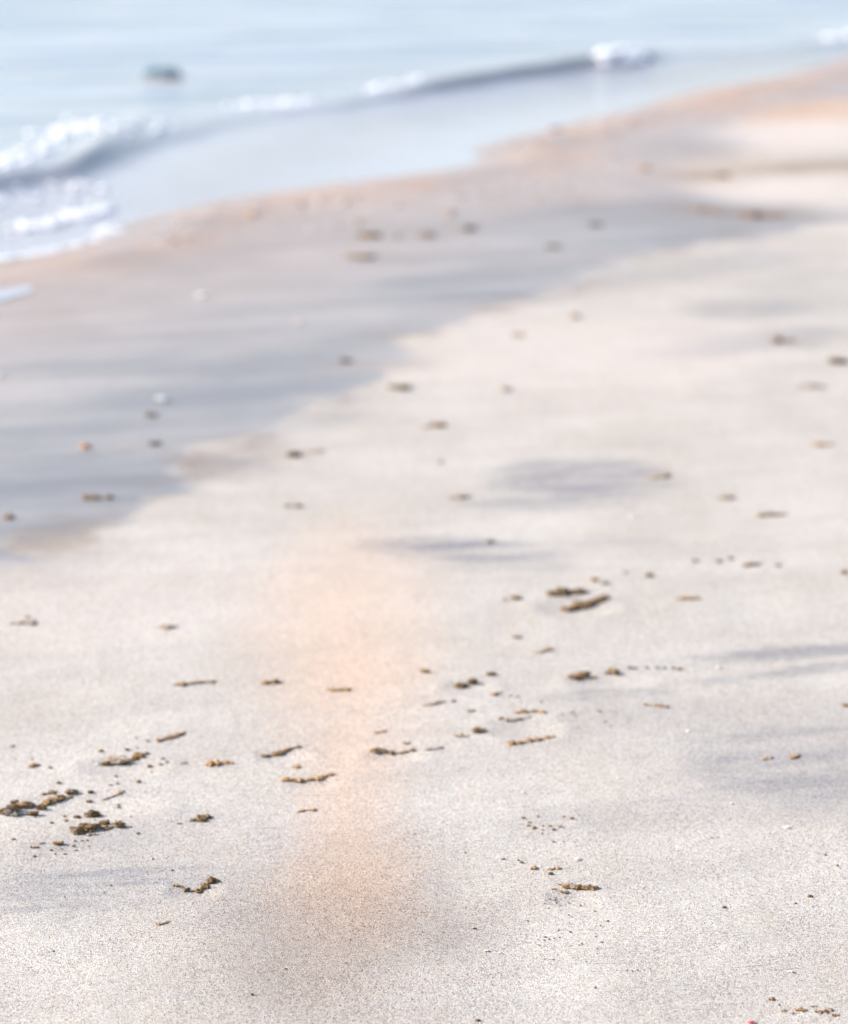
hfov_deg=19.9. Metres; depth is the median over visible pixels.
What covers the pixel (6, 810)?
sand clod
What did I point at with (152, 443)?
pebble
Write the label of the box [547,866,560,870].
sand ridge
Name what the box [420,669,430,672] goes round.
sand clod
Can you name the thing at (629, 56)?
sea foam
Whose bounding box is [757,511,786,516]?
sand ridge
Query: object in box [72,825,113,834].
sand ridge
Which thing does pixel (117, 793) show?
sand ridge
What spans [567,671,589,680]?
sand ridge
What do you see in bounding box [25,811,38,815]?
sand clod
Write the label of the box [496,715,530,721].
sand ridge
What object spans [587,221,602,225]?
sand mound
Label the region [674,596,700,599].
sand ridge
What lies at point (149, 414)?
pebble
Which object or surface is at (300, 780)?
sand ridge
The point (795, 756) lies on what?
sand ridge
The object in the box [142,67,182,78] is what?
weedy rock
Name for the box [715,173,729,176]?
sand mound
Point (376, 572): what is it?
beach sand
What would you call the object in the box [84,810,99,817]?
sand clod
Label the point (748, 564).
sand ridge
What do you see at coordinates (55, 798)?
sand ridge
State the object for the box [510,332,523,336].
sand clod
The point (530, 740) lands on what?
sand ridge
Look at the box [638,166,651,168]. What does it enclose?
sand mound
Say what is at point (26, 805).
sand clod
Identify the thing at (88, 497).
sand clod
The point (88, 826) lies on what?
sand clod
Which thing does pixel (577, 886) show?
sand ridge
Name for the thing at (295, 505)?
sand ridge
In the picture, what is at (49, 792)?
sand ridge
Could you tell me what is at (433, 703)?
sand ridge
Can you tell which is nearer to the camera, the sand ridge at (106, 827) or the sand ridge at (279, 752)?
the sand ridge at (106, 827)
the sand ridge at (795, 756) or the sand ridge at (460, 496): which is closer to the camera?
the sand ridge at (795, 756)
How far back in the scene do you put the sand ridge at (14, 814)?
3.15 m
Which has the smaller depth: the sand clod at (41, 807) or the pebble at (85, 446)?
the sand clod at (41, 807)
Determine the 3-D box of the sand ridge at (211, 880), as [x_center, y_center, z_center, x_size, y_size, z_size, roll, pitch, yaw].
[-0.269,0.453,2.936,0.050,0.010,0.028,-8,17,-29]
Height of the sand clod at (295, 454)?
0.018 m
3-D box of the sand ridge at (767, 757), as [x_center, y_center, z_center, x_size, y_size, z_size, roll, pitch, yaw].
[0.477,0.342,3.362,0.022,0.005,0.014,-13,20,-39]
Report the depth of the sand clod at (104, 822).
3.12 m
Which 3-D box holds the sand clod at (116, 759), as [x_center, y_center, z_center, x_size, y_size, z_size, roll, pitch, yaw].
[-0.423,0.345,3.348,0.038,0.011,0.025,3,15,12]
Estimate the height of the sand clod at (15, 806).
0.013 m
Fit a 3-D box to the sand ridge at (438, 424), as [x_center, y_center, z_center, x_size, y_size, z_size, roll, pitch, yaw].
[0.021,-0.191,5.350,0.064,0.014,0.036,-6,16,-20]
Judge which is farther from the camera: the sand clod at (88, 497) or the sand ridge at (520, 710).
the sand clod at (88, 497)
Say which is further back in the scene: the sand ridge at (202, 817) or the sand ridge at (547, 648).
the sand ridge at (547, 648)
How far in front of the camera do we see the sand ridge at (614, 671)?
3.71 m
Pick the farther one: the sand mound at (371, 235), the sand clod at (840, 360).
the sand mound at (371, 235)
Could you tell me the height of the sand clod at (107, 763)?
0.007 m
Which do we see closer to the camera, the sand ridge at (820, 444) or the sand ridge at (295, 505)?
the sand ridge at (295, 505)
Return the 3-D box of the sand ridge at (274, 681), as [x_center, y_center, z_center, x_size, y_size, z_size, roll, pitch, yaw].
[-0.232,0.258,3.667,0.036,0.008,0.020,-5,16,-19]
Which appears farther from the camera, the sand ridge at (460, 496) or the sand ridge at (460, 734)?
the sand ridge at (460, 496)
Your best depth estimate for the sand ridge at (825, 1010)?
2.62 m
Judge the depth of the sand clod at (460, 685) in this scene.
3.65 m
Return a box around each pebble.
[80,443,90,448]
[144,411,157,416]
[147,440,161,445]
[337,357,351,361]
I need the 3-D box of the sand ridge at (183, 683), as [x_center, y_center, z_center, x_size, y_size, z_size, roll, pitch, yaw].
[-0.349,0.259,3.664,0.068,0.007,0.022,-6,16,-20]
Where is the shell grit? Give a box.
[150,71,843,244]
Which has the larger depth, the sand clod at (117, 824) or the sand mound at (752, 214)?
the sand mound at (752, 214)
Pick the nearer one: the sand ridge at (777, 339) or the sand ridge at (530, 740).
the sand ridge at (530, 740)
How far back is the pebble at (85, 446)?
5.12 m
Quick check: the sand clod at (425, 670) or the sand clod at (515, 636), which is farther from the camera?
the sand clod at (515, 636)
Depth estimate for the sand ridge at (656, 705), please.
3.56 m
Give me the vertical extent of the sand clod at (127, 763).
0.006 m
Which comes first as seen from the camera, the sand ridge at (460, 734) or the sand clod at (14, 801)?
the sand clod at (14, 801)
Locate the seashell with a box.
[155,396,168,400]
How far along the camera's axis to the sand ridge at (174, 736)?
3.44 m
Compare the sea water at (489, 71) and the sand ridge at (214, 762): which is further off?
the sea water at (489, 71)
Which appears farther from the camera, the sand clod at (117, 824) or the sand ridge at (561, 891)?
the sand clod at (117, 824)
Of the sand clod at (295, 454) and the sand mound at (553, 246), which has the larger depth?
the sand mound at (553, 246)
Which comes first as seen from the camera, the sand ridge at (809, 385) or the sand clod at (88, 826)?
the sand clod at (88, 826)
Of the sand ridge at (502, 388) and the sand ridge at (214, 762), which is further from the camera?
the sand ridge at (502, 388)
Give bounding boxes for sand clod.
[0,807,18,814]
[3,514,14,518]
[6,804,20,810]
[10,799,18,803]
[16,801,36,808]
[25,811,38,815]
[36,803,47,810]
[52,841,63,844]
[64,789,77,794]
[69,826,83,834]
[78,823,100,829]
[82,494,93,499]
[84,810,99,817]
[93,495,101,499]
[99,819,109,824]
[100,761,112,765]
[105,755,130,764]
[113,820,125,827]
[118,761,131,764]
[286,451,301,456]
[394,385,410,389]
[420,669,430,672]
[452,683,468,688]
[467,678,477,684]
[485,672,497,675]
[509,595,521,599]
[509,634,521,637]
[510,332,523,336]
[568,313,580,318]
[590,577,597,581]
[827,357,847,363]
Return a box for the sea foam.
[0,32,847,260]
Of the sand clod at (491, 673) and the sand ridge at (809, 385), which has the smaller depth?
the sand clod at (491, 673)
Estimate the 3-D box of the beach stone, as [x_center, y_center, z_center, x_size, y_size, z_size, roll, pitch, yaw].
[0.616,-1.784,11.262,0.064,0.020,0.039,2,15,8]
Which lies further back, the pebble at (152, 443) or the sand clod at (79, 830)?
the pebble at (152, 443)
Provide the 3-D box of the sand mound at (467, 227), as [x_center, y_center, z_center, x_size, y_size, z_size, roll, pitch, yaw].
[0.146,-0.964,8.212,0.063,0.024,0.042,7,17,24]
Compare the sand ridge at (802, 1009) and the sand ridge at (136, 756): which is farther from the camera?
the sand ridge at (136, 756)
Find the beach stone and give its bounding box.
[550,127,562,130]
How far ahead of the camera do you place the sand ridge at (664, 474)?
4.89 m
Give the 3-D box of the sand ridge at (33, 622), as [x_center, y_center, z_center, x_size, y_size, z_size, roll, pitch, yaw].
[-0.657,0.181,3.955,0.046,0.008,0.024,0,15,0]
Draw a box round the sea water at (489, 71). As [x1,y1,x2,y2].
[0,0,847,258]
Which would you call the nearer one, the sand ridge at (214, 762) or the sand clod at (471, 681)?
the sand ridge at (214, 762)
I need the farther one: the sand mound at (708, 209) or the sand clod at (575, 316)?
the sand mound at (708, 209)
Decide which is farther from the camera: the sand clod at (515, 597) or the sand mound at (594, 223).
the sand mound at (594, 223)
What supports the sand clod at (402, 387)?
on the beach sand
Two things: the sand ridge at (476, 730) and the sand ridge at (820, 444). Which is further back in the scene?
the sand ridge at (820, 444)
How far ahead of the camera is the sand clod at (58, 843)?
3.06 m
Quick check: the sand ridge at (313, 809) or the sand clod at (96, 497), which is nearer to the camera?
the sand ridge at (313, 809)
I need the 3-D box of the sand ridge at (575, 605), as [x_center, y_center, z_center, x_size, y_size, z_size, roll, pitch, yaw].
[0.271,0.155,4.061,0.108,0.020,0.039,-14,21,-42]
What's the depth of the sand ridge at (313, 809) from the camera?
3.17 m
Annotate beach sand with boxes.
[0,56,847,1023]
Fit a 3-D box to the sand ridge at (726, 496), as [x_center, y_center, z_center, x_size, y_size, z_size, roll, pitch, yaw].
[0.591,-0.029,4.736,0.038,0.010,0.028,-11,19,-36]
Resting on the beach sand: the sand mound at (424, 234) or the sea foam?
the sand mound at (424, 234)
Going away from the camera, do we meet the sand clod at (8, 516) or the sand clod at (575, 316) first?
the sand clod at (8, 516)
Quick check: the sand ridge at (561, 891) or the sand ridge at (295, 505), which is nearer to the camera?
the sand ridge at (561, 891)
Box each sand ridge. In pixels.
[5,811,25,816]
[9,620,35,625]
[28,763,39,767]
[41,789,56,794]
[42,794,73,805]
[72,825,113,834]
[101,789,123,799]
[131,752,148,760]
[156,731,185,741]
[158,624,178,629]
[172,680,215,686]
[180,876,219,892]
[188,813,211,821]
[204,759,233,766]
[260,679,283,684]
[261,745,301,757]
[281,772,333,782]
[283,503,303,507]
[296,807,315,812]
[303,448,324,453]
[328,687,350,691]
[369,747,414,754]
[422,422,446,427]
[422,701,444,705]
[447,493,471,498]
[454,732,468,736]
[471,727,487,733]
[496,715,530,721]
[498,386,512,390]
[505,735,555,744]
[514,708,546,713]
[534,646,553,652]
[545,585,590,597]
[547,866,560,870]
[551,888,569,892]
[560,594,609,611]
[561,883,598,890]
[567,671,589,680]
[603,668,618,674]
[643,703,668,707]
[645,471,670,479]
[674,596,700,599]
[715,494,734,499]
[742,562,762,566]
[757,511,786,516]
[760,755,772,759]
[771,336,795,342]
[789,754,800,758]
[794,1007,806,1011]
[797,383,827,387]
[812,442,832,446]
[814,1008,833,1012]
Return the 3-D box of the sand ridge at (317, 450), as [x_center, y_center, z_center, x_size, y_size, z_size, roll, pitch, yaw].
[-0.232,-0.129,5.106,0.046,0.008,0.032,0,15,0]
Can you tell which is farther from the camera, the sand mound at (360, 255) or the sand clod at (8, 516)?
the sand mound at (360, 255)
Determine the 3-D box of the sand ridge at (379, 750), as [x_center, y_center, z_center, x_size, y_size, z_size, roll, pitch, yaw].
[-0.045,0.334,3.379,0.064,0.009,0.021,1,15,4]
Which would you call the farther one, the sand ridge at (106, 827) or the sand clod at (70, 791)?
the sand clod at (70, 791)
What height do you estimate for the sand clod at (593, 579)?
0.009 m
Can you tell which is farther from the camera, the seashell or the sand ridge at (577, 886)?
the seashell
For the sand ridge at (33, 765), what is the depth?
3.33 m
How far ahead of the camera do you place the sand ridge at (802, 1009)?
2.62 m
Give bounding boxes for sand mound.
[345,253,375,258]
[356,232,381,237]
[416,232,435,236]
[459,225,477,230]
[544,244,561,247]
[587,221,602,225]
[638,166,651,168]
[690,206,724,213]
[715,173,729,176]
[731,211,784,217]
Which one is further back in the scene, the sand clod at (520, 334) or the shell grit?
the shell grit
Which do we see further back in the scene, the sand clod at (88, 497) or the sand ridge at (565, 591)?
the sand clod at (88, 497)
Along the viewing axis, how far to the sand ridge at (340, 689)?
3.63 m
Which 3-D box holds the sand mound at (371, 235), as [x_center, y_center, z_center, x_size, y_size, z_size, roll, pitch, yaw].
[-0.182,-0.921,8.063,0.087,0.021,0.056,1,15,4]
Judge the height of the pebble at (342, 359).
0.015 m
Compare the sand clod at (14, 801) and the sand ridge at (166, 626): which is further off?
the sand ridge at (166, 626)
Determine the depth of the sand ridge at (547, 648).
3.81 m

